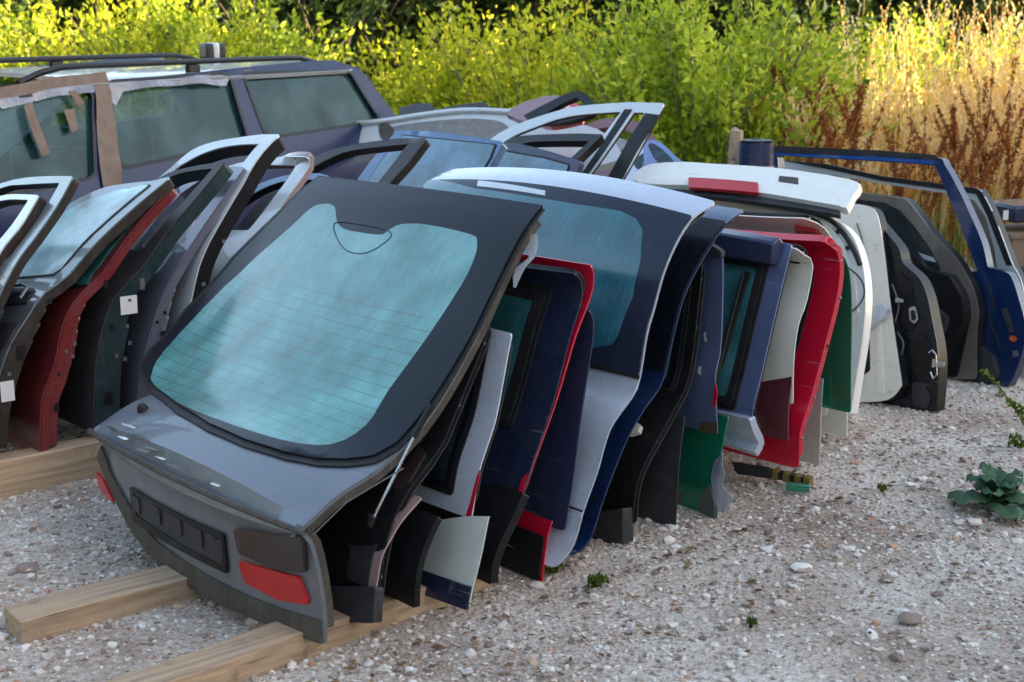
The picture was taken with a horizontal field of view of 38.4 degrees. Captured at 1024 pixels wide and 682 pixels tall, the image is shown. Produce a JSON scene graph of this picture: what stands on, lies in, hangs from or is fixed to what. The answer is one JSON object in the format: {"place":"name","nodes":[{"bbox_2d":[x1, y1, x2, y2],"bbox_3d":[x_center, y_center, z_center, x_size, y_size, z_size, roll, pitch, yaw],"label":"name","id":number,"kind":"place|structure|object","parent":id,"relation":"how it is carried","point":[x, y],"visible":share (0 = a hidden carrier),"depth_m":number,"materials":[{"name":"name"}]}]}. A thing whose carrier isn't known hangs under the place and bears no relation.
{"place":"outdoors","nodes":[
{"label":"outdoors","id":0,"kind":"place"},
{"bbox_2d":[0,243,1023,681],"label":"ground","id":1,"kind":"structure","parent":0,"point":[634,579],"depth_m":4.42,"materials":[{"name":"gravel"}]},
{"bbox_2d":[0,0,60,134],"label":"shrub","id":2,"kind":"object","parent":1,"relation":"on","point":[13,16],"visible":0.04,"depth_m":14.20,"materials":[{"name":"green plant"}]},
{"bbox_2d":[0,436,103,497],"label":"timber","id":3,"kind":"object","parent":1,"relation":"on","point":[32,469],"visible":0.08,"depth_m":5.40,"materials":[{"name":"wood"}]},
{"bbox_2d":[0,194,46,266],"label":"car door","id":4,"kind":"object","parent":3,"relation":"on","point":[13,236],"visible":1,"depth_m":5.33,"materials":[{"name":"silver metal"}]},
{"bbox_2d":[0,176,79,319],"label":"car door","id":5,"kind":"object","parent":3,"relation":"on","point":[14,263],"visible":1,"depth_m":5.28,"materials":[{"name":"silver metal"}]},
{"bbox_2d":[0,177,174,447],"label":"car door","id":6,"kind":"object","parent":3,"relation":"on","point":[86,231],"visible":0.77,"depth_m":5.44,"materials":[{"name":"silver metal"}]},
{"bbox_2d":[7,188,177,451],"bbox_3d":[-1.822,-0.159,5.857,0.617,0.959,1.003,-10,16,-39],"label":"car door","id":7,"kind":"object","parent":3,"relation":"on","point":[35,407],"visible":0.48,"depth_m":5.44,"materials":[{"name":"red paint"}]},
{"bbox_2d":[58,162,232,430],"bbox_3d":[-1.655,-0.255,6.008,0.650,0.990,1.004,-10,16,-39],"label":"car door","id":8,"kind":"object","parent":3,"relation":"on","point":[90,396],"visible":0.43,"depth_m":5.58,"materials":[{"name":"black metal"}]},
{"bbox_2d":[120,167,245,409],"bbox_3d":[-1.563,-0.241,6.092,0.549,1.002,1.003,-10,16,-39],"label":"car door","id":9,"kind":"object","parent":3,"relation":"on","point":[148,322],"visible":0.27,"depth_m":5.70,"materials":[{"name":"purple paint"}]},
{"bbox_2d":[159,134,285,331],"bbox_3d":[-1.436,-0.320,6.159,0.572,1.116,1.003,-10,16,-39],"label":"car door","id":10,"kind":"object","parent":3,"relation":"on","point":[263,151],"visible":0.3,"depth_m":5.78,"materials":[{"name":"silver metal"}]},
{"bbox_2d":[177,152,313,281],"bbox_3d":[-1.317,-0.351,6.258,0.516,0.943,1.000,-10,16,-39],"label":"car door","id":11,"kind":"object","parent":3,"relation":"on","point":[301,164],"visible":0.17,"depth_m":5.94,"materials":[{"name":"silver metal"}]},
{"bbox_2d":[245,173,328,207],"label":"car door","id":12,"kind":"object","parent":3,"relation":"on","point":[268,186],"visible":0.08,"depth_m":6.29,"materials":[{"name":"silver metal"}]},
{"bbox_2d":[235,138,429,229],"bbox_3d":[-0.867,-0.554,6.270,0.502,0.651,1.030,-12,17,-43],"label":"car door","id":13,"kind":"object","parent":3,"relation":"on","point":[413,150],"visible":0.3,"depth_m":6.19,"materials":[{"name":"grey metal"}]},
{"bbox_2d":[0,0,129,66],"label":"tree","id":14,"kind":"object","parent":1,"relation":"on","point":[24,4],"visible":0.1,"depth_m":15.44,"materials":[{"name":"green plant"}]},
{"bbox_2d":[0,0,161,134],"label":"shrub","id":15,"kind":"object","parent":1,"relation":"on","point":[7,121],"visible":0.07,"depth_m":13.23,"materials":[{"name":"green plant"}]},
{"bbox_2d":[7,0,247,61],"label":"tree","id":16,"kind":"object","parent":1,"relation":"on","point":[72,9],"visible":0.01,"depth_m":16.01,"materials":[{"name":"green plant"}]},
{"bbox_2d":[0,0,277,134],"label":"shrub","id":17,"kind":"object","parent":1,"relation":"on","point":[81,111],"visible":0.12,"depth_m":12.56,"materials":[{"name":"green plant"}]},
{"bbox_2d":[0,53,395,238],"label":"estate car","id":18,"kind":"object","parent":1,"relation":"on","point":[299,103],"visible":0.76,"depth_m":7.99,"materials":[{"name":"blue paint"}]},
{"bbox_2d":[199,42,225,57],"bbox_3d":[-1.877,-1.815,9.209,0.130,0.108,0.178,-7,14,-28],"label":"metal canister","id":19,"kind":"object","parent":18,"relation":"on","point":[211,50],"visible":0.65,"depth_m":9.14,"materials":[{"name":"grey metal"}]},
{"bbox_2d":[398,103,434,115],"bbox_3d":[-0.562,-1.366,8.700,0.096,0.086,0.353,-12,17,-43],"label":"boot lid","id":20,"kind":"object","parent":18,"relation":"on","point":[415,108],"visible":0.68,"depth_m":8.72,"materials":[{"name":"grey metal"}]},
{"bbox_2d":[59,0,354,129],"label":"shrub","id":21,"kind":"object","parent":1,"relation":"on","point":[176,27],"visible":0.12,"depth_m":12.71,"materials":[{"name":"green plant"}]},
{"bbox_2d":[66,0,521,106],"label":"tree","id":22,"kind":"object","parent":1,"relation":"on","point":[356,12],"visible":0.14,"depth_m":15.60,"materials":[{"name":"green plant"}]},
{"bbox_2d":[106,579,491,681],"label":"timber","id":23,"kind":"object","parent":1,"relation":"on","point":[262,650],"visible":0.6,"depth_m":3.91,"materials":[{"name":"wood"}]},
{"bbox_2d":[314,325,491,622],"bbox_3d":[-0.611,0.279,4.582,0.563,0.836,1.309,-10,16,-39],"label":"tailgate","id":24,"kind":"object","parent":23,"relation":"on","point":[341,529],"visible":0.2,"depth_m":4.14,"materials":[{"name":"black plastic"}]},
{"bbox_2d":[346,494,421,586],"bbox_3d":[-0.697,0.466,4.505,0.185,0.233,1.199,-10,16,-39],"label":"door skin","id":25,"kind":"object","parent":24,"relation":"on","point":[364,565],"depth_m":4.08,"materials":[{"name":"pink paint"}]},
{"bbox_2d":[414,328,511,515],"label":"tailgate","id":26,"kind":"object","parent":24,"relation":"attached to","point":[451,481],"visible":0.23,"depth_m":4.28,"materials":[{"name":"silver metal"}]},
{"bbox_2d":[423,368,479,488],"bbox_3d":[-0.487,0.129,4.692,0.181,0.424,1.092,-10,16,-39],"label":"rear window","id":27,"kind":"structure","parent":26,"relation":"in","point":[442,474],"depth_m":4.31,"materials":[{"name":"black glass"}]},
{"bbox_2d":[384,507,441,607],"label":"trim panel","id":28,"kind":"structure","parent":23,"relation":"on","point":[414,535],"depth_m":4.14,"materials":[{"name":"black plastic"}]},
{"bbox_2d":[421,516,489,609],"bbox_3d":[-0.192,0.615,4.259,0.277,0.268,0.101,10,16,38],"label":"door skin","id":29,"kind":"object","parent":23,"relation":"on","point":[452,563],"depth_m":4.23,"materials":[{"name":"grey paint"}]},
{"bbox_2d":[416,483,528,583],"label":"trim panel","id":30,"kind":"structure","parent":23,"relation":"on","point":[502,506],"depth_m":4.37,"materials":[{"name":"black plastic"}]},
{"bbox_2d":[480,262,585,492],"bbox_3d":[-0.297,0.035,4.865,0.324,0.676,1.299,-10,16,-39],"label":"tailgate","id":31,"kind":"object","parent":30,"relation":"on","point":[536,313],"visible":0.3,"depth_m":4.48,"materials":[{"name":"metal"}]},
{"bbox_2d":[490,283,546,421],"bbox_3d":[-0.281,-0.034,4.864,0.185,0.392,1.007,-10,16,-39],"label":"rear window","id":32,"kind":"structure","parent":31,"relation":"in","point":[518,311],"depth_m":4.54,"materials":[{"name":"glass"}]},
{"bbox_2d":[519,253,594,492],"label":"tailgate","id":33,"kind":"object","parent":31,"relation":"on","point":[586,271],"visible":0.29,"depth_m":4.44,"materials":[{"name":"metal"}]},
{"bbox_2d":[4,449,722,644],"bbox_3d":[-0.191,0.579,5.105,3.170,0.082,0.146,-10,16,-39],"label":"timber","id":34,"kind":"object","parent":1,"relation":"on","point":[30,621],"visible":0.17,"depth_m":4.21,"materials":[{"name":"wood"}]},
{"bbox_2d":[87,176,544,643],"bbox_3d":[-0.721,0.094,4.668,1.009,1.117,1.611,-10,16,-39],"label":"tailgate","id":35,"kind":"object","parent":34,"relation":"on","point":[306,360],"visible":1,"depth_m":4.41,"materials":[{"name":"metal"}]},
{"bbox_2d":[142,177,542,459],"bbox_3d":[-0.676,-0.135,4.678,0.797,0.675,1.509,-11,16,-40],"label":"rear window","id":36,"kind":"structure","parent":35,"relation":"in","point":[305,345],"depth_m":4.55,"materials":[{"name":"teal glass"}]},
{"bbox_2d":[421,167,713,566],"bbox_3d":[-0.069,-0.010,5.108,0.742,1.110,1.419,-10,16,-39],"label":"tailgate","id":37,"kind":"object","parent":34,"relation":"on","point":[622,237],"visible":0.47,"depth_m":4.72,"materials":[{"name":"silver metal"}]},
{"bbox_2d":[421,179,691,374],"bbox_3d":[0.017,-0.275,5.125,0.288,0.524,1.391,-10,16,-39],"label":"rear window","id":38,"kind":"structure","parent":37,"relation":"in","point":[628,245],"depth_m":4.74,"materials":[{"name":"teal glass"}]},
{"bbox_2d":[524,309,594,530],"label":"tailgate","id":39,"kind":"object","parent":37,"relation":"on","point":[548,491],"visible":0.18,"depth_m":4.54,"materials":[{"name":"metal"}]},
{"bbox_2d":[569,205,742,554],"bbox_3d":[0.061,0.015,5.201,0.801,1.035,1.299,-10,16,-39],"label":"tailgate","id":40,"kind":"object","parent":34,"relation":"on","point":[697,240],"visible":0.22,"depth_m":4.76,"materials":[{"name":"metal"}]},
{"bbox_2d":[643,217,724,370],"bbox_3d":[0.178,-0.254,5.244,0.310,0.471,1.273,-10,16,-39],"label":"rear window","id":41,"kind":"structure","parent":40,"relation":"in","point":[696,240],"depth_m":4.79,"materials":[{"name":"black glass"}]},
{"bbox_2d":[677,243,724,433],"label":"tailgate","id":42,"kind":"object","parent":40,"relation":"attached to","point":[698,410],"visible":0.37,"depth_m":4.97,"materials":[{"name":"metal"}]},
{"bbox_2d":[714,229,791,455],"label":"tailgate","id":43,"kind":"object","parent":34,"relation":"on","point":[756,265],"visible":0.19,"depth_m":5.14,"materials":[{"name":"metal"}]},
{"bbox_2d":[717,257,764,404],"bbox_3d":[0.460,-0.118,5.548,0.185,0.497,1.123,-10,16,-39],"label":"rear window","id":44,"kind":"structure","parent":43,"relation":"in","point":[734,268],"depth_m":5.17,"materials":[{"name":"glass"}]},
{"bbox_2d":[357,130,507,187],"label":"car door","id":45,"kind":"object","parent":1,"relation":"on","point":[444,152],"visible":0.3,"depth_m":6.50,"materials":[{"name":"metal"}]},
{"bbox_2d":[323,0,561,115],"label":"shrub","id":46,"kind":"object","parent":1,"relation":"on","point":[412,91],"visible":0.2,"depth_m":12.79,"materials":[{"name":"green plant"}]},
{"bbox_2d":[357,107,620,171],"bbox_3d":[-0.172,-1.133,8.302,1.660,0.353,0.319,5,13,21],"label":"car door","id":47,"kind":"structure","parent":1,"relation":"on","point":[485,123],"depth_m":8.37,"materials":[{"name":"silver plastic"}]},
{"bbox_2d":[506,95,570,126],"bbox_3d":[0.161,-1.220,7.802,0.236,0.159,0.426,-7,14,-27],"label":"bonnet","id":48,"kind":"object","parent":47,"relation":"on","point":[517,113],"visible":0.52,"depth_m":7.87,"materials":[{"name":"red paint"}]},
{"bbox_2d":[348,0,664,92],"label":"tree","id":49,"kind":"object","parent":1,"relation":"on","point":[534,12],"visible":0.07,"depth_m":15.91,"materials":[{"name":"green plant"}]},
{"bbox_2d":[500,511,552,580],"bbox_3d":[-0.040,0.609,4.671,0.050,0.188,0.450,-10,16,-39],"label":"door skin","id":50,"kind":"object","parent":1,"relation":"on","point":[525,554],"depth_m":4.55,"materials":[{"name":"red paint"}]},
{"bbox_2d":[503,133,604,161],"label":"car door","id":51,"kind":"object","parent":1,"relation":"on","point":[590,144],"visible":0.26,"depth_m":6.82,"materials":[{"name":"black metal"}]},
{"bbox_2d":[498,143,584,172],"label":"car door","id":52,"kind":"object","parent":51,"relation":"on","point":[516,155],"visible":0.16,"depth_m":6.75,"materials":[{"name":"blue paint"}]},
{"bbox_2d":[524,91,597,126],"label":"car door","id":53,"kind":"object","parent":1,"relation":"on","point":[563,101],"visible":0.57,"depth_m":7.34,"materials":[{"name":"black metal"}]},
{"bbox_2d":[416,0,706,122],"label":"shrub","id":54,"kind":"object","parent":1,"relation":"on","point":[491,80],"visible":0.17,"depth_m":11.98,"materials":[{"name":"green plant"}]},
{"bbox_2d":[490,102,664,179],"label":"car door","id":55,"kind":"object","parent":1,"relation":"on","point":[627,112],"visible":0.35,"depth_m":6.82,"materials":[{"name":"silver metal"}]},
{"bbox_2d":[587,571,608,587],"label":"weed","id":56,"kind":"object","parent":1,"relation":"on","point":[598,579],"visible":1,"depth_m":4.45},
{"bbox_2d":[616,138,626,149],"bbox_3d":[0.536,-1.068,9.233,0.366,0.430,1.198,-11,16,-41],"label":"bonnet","id":57,"kind":"object","parent":1,"relation":"on","point":[621,143],"visible":0.01,"depth_m":9.23,"materials":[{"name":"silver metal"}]},
{"bbox_2d":[586,118,657,176],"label":"car door","id":58,"kind":"object","parent":1,"relation":"on","point":[603,125],"visible":0.12,"depth_m":9.15,"materials":[{"name":"red paint"}]},
{"bbox_2d":[592,263,705,543],"bbox_3d":[0.083,0.109,5.319,0.410,0.938,1.304,-10,16,-39],"label":"tailgate","id":59,"kind":"object","parent":1,"relation":"on","point":[618,516],"visible":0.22,"depth_m":4.88,"materials":[{"name":"black plastic"}]},
{"bbox_2d":[662,296,685,386],"bbox_3d":[0.164,-0.136,5.338,0.087,0.392,1.200,-10,16,-39],"label":"rear window","id":60,"kind":"structure","parent":59,"relation":"in","point":[671,370],"depth_m":4.92,"materials":[{"name":"black glass"}]},
{"bbox_2d":[643,140,681,165],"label":"car door","id":61,"kind":"object","parent":1,"relation":"on","point":[654,151],"visible":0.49,"depth_m":7.97,"materials":[{"name":"blue paint"}]},
{"bbox_2d":[454,0,909,91],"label":"tree","id":62,"kind":"object","parent":1,"relation":"on","point":[716,23],"visible":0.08,"depth_m":15.25,"materials":[{"name":"green plant"}]},
{"bbox_2d":[677,414,732,517],"bbox_3d":[0.633,0.437,5.171,0.085,0.401,0.449,-9,15,-34],"label":"door skin","id":63,"kind":"object","parent":1,"relation":"on","point":[702,489],"depth_m":5.11,"materials":[{"name":"green paint"}]},
{"bbox_2d":[512,0,901,164],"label":"shrub","id":64,"kind":"object","parent":1,"relation":"on","point":[701,134],"visible":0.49,"depth_m":10.71,"materials":[{"name":"green plant"}]},
{"bbox_2d":[728,127,743,164],"bbox_3d":[1.148,-0.544,7.664,0.088,1.139,0.086,0,12,0],"label":"wooden post","id":65,"kind":"object","parent":1,"relation":"on","point":[736,135],"visible":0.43,"depth_m":7.53,"materials":[{"name":"wood"}]},
{"bbox_2d":[633,162,871,415],"bbox_3d":[1.004,-0.195,6.427,0.297,1.123,1.336,-10,16,-39],"label":"tailgate","id":66,"kind":"object","parent":1,"relation":"on","point":[825,200],"visible":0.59,"depth_m":6.13,"materials":[{"name":"metal"}]},
{"bbox_2d":[737,139,774,167],"bbox_3d":[1.224,-0.485,7.470,0.186,1.067,0.186,0,12,0],"label":"drum","id":67,"kind":"object","parent":1,"relation":"on","point":[756,152],"visible":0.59,"depth_m":7.30,"materials":[{"name":"blue paint"}]},
{"bbox_2d":[734,462,813,492],"bbox_3d":[0.956,0.503,5.409,0.312,0.048,0.104,7,14,31],"label":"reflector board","id":68,"kind":"object","parent":1,"relation":"on","point":[797,482],"visible":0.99,"depth_m":5.37,"materials":[{"name":"green plastic"}]},
{"bbox_2d":[726,211,830,415],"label":"tailgate","id":69,"kind":"object","parent":1,"relation":"on","point":[794,223],"visible":0.15,"depth_m":5.55,"materials":[{"name":"metal"}]},
{"bbox_2d":[757,48,832,160],"bbox_3d":[2.078,-1.440,10.973,0.574,1.471,0.343,2,13,9],"label":"dock plant","id":70,"kind":"object","parent":1,"relation":"on","point":[773,71],"visible":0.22,"depth_m":10.79,"materials":[{"name":"plant"}]},
{"bbox_2d":[781,93,841,163],"bbox_3d":[2.091,-1.150,10.342,0.426,1.176,0.382,2,13,11],"label":"dock plant","id":71,"kind":"object","parent":1,"relation":"on","point":[815,129],"visible":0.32,"depth_m":10.32,"materials":[{"name":"plant"}]},
{"bbox_2d":[800,378,823,465],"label":"trim panel","id":72,"kind":"structure","parent":1,"relation":"on","point":[811,444],"depth_m":5.58,"materials":[{"name":"grey paint"}]},
{"bbox_2d":[696,16,939,170],"bbox_3d":[2.522,-1.940,12.821,2.537,1.755,2.586,7,14,30],"label":"shrub","id":73,"kind":"object","parent":1,"relation":"on","point":[862,38],"visible":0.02,"depth_m":12.46,"materials":[{"name":"yellow plant"}]},
{"bbox_2d":[796,61,851,163],"bbox_3d":[2.318,-1.384,10.912,0.450,1.388,0.502,0,12,1],"label":"dock plant","id":74,"kind":"object","parent":1,"relation":"on","point":[808,90],"visible":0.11,"depth_m":10.83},
{"bbox_2d":[817,101,864,177],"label":"dock plant","id":75,"kind":"object","parent":1,"relation":"on","point":[830,141],"visible":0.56,"depth_m":9.97,"materials":[{"name":"plant"}]},
{"bbox_2d":[828,71,885,183],"bbox_3d":[2.370,-1.227,10.301,0.314,1.344,0.524,8,15,32],"label":"dock plant","id":76,"kind":"object","parent":1,"relation":"on","point":[858,104],"visible":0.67,"depth_m":10.18,"materials":[{"name":"plant"}]},
{"bbox_2d":[712,0,1023,108],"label":"tree","id":77,"kind":"object","parent":1,"relation":"on","point":[917,8],"visible":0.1,"depth_m":15.82,"materials":[{"name":"green plant"}]},
{"bbox_2d":[835,204,908,401],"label":"car door","id":78,"kind":"object","parent":1,"relation":"on","point":[885,377],"visible":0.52,"depth_m":6.58,"materials":[{"name":"white paint"}]},
{"bbox_2d":[774,146,1023,385],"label":"car door","id":79,"kind":"object","parent":1,"relation":"on","point":[1002,354],"visible":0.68,"depth_m":6.95,"materials":[{"name":"blue paint"}]},
{"bbox_2d":[784,160,1023,377],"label":"car door","id":80,"kind":"object","parent":1,"relation":"on","point":[992,225],"visible":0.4,"depth_m":7.17,"materials":[{"name":"silver metal"}]},
{"bbox_2d":[883,114,931,196],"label":"dock plant","id":81,"kind":"object","parent":1,"relation":"on","point":[900,189],"visible":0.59,"depth_m":9.95,"materials":[{"name":"plant"}]},
{"bbox_2d":[897,612,922,623],"bbox_3d":[1.135,0.792,4.198,0.075,0.029,0.061,0,12,0],"label":"stone","id":82,"kind":"object","parent":1,"relation":"on","point":[909,618],"visible":1,"depth_m":4.18,"materials":[{"name":"stone"}]},
{"bbox_2d":[882,222,947,410],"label":"car door","id":83,"kind":"object","parent":1,"relation":"on","point":[924,349],"visible":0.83,"depth_m":6.49,"materials":[{"name":"black paint"}]},
{"bbox_2d":[855,192,984,379],"bbox_3d":[1.935,-0.225,7.198,0.130,0.946,0.856,-10,16,-39],"label":"car door","id":84,"kind":"object","parent":1,"relation":"on","point":[909,221],"visible":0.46,"depth_m":7.02,"materials":[{"name":"black paint"}]},
{"bbox_2d":[889,225,970,364],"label":"car door","id":85,"kind":"object","parent":1,"relation":"on","point":[952,297],"visible":0.37,"depth_m":6.94,"materials":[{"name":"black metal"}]},
{"bbox_2d":[845,164,1023,266],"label":"weeds","id":86,"kind":"object","parent":1,"relation":"on","point":[956,233],"visible":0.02,"depth_m":10.37,"materials":[{"name":"plant"}]},
{"bbox_2d":[906,101,975,217],"bbox_3d":[2.934,-1.088,10.156,0.475,1.134,0.325,6,14,26],"label":"dock plant","id":87,"kind":"object","parent":1,"relation":"on","point":[939,154],"visible":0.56,"depth_m":10.06,"materials":[{"name":"plant"}]},
{"bbox_2d":[893,0,1023,66],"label":"tree","id":88,"kind":"object","parent":1,"relation":"on","point":[1018,9],"visible":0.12,"depth_m":15.82,"materials":[{"name":"yellow plant"}]},
{"bbox_2d":[932,93,993,243],"bbox_3d":[3.096,-1.150,10.319,0.462,1.185,0.276,-5,14,-23],"label":"dock plant","id":89,"kind":"object","parent":1,"relation":"on","point":[953,140],"visible":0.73,"depth_m":10.23,"materials":[{"name":"plant"}]},
{"bbox_2d":[912,17,1023,91],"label":"shrub","id":90,"kind":"object","parent":1,"relation":"on","point":[1003,44],"visible":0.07,"depth_m":13.96,"materials":[{"name":"yellow plant"}]},
{"bbox_2d":[958,125,1002,264],"bbox_3d":[3.138,-0.949,9.858,0.284,0.989,0.415,9,15,36],"label":"dock plant","id":91,"kind":"object","parent":1,"relation":"on","point":[970,172],"visible":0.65,"depth_m":9.85,"materials":[{"name":"plant"}]},
{"bbox_2d":[947,461,1023,522],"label":"mullein","id":92,"kind":"object","parent":1,"relation":"on","point":[1001,494],"visible":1,"depth_m":5.13,"materials":[{"name":"green plant"}]},
{"bbox_2d":[957,62,1023,192],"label":"dock plant","id":93,"kind":"object","parent":1,"relation":"on","point":[985,123],"visible":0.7,"depth_m":10.35,"materials":[{"name":"plant"}]},
{"bbox_2d":[968,41,1023,193],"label":"dock plant","id":94,"kind":"object","parent":1,"relation":"on","point":[1012,71],"visible":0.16,"depth_m":11.10,"materials":[{"name":"plant"}]},
{"bbox_2d":[979,368,1023,424],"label":"sprig weed","id":95,"kind":"object","parent":1,"relation":"on","point":[1012,404],"visible":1,"depth_m":5.88,"materials":[{"name":"plant"}]},
{"bbox_2d":[987,89,1023,223],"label":"dock plant","id":96,"kind":"object","parent":1,"relation":"on","point":[1008,159],"visible":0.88,"depth_m":9.97,"materials":[{"name":"plant"}]},
{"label":"crate","id":97,"kind":"object","parent":1,"relation":"on","visible":0},
{"bbox_2d":[972,210,1023,269],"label":"crate","id":98,"kind":"object","parent":97,"relation":"on","point":[1015,232],"visible":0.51,"depth_m":7.77,"materials":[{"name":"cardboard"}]},
{"bbox_2d":[993,199,1023,222],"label":"bag","id":99,"kind":"object","parent":98,"relation":"on","point":[1015,207],"visible":0.54,"depth_m":7.78,"materials":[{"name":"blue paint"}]},
{"bbox_2d":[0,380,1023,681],"bbox_3d":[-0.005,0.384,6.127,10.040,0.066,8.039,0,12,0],"label":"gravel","id":100,"kind":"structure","parent":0,"point":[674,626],"depth_m":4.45,"materials":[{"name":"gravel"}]},
{"bbox_2d":[638,415,684,524],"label":"trim panel","id":101,"kind":"structure","parent":100,"relation":"on","point":[658,498],"depth_m":4.99,"materials":[{"name":"grey plastic"}]},
{"bbox_2d":[723,228,843,478],"bbox_3d":[0.681,-0.028,5.745,0.252,0.910,1.303,-10,16,-39],"label":"tailgate","id":102,"kind":"object","parent":100,"relation":"on","point":[817,320],"visible":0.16,"depth_m":5.29,"materials":[{"name":"metal"}]},
{"bbox_2d":[762,243,812,403],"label":"tailgate","id":103,"kind":"object","parent":102,"relation":"attached to","point":[791,309],"visible":0.17,"depth_m":5.20,"materials":[{"name":"metal"}]},
{"bbox_2d":[755,376,791,440],"bbox_3d":[0.825,0.189,5.402,0.020,0.263,0.500,-10,16,-39],"label":"door skin","id":104,"kind":"object","parent":103,"relation":"hanging from","point":[772,407],"depth_m":5.26,"materials":[{"name":"red paint"}]},
{"bbox_2d":[821,256,851,411],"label":"tailgate","id":105,"kind":"object","parent":102,"relation":"attached to","point":[836,374],"visible":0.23,"depth_m":5.47,"materials":[{"name":"metal"}]},
{"bbox_2d":[821,408,847,436],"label":"trim panel","id":106,"kind":"structure","parent":100,"relation":"on","point":[833,421],"depth_m":5.73,"materials":[{"name":"beige paint"}]},
{"bbox_2d":[692,0,1023,254],"bbox_3d":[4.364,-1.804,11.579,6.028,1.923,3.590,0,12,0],"label":"dry grass","id":107,"kind":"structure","parent":0,"point":[997,105],"depth_m":11.00,"materials":[{"name":"plant"}]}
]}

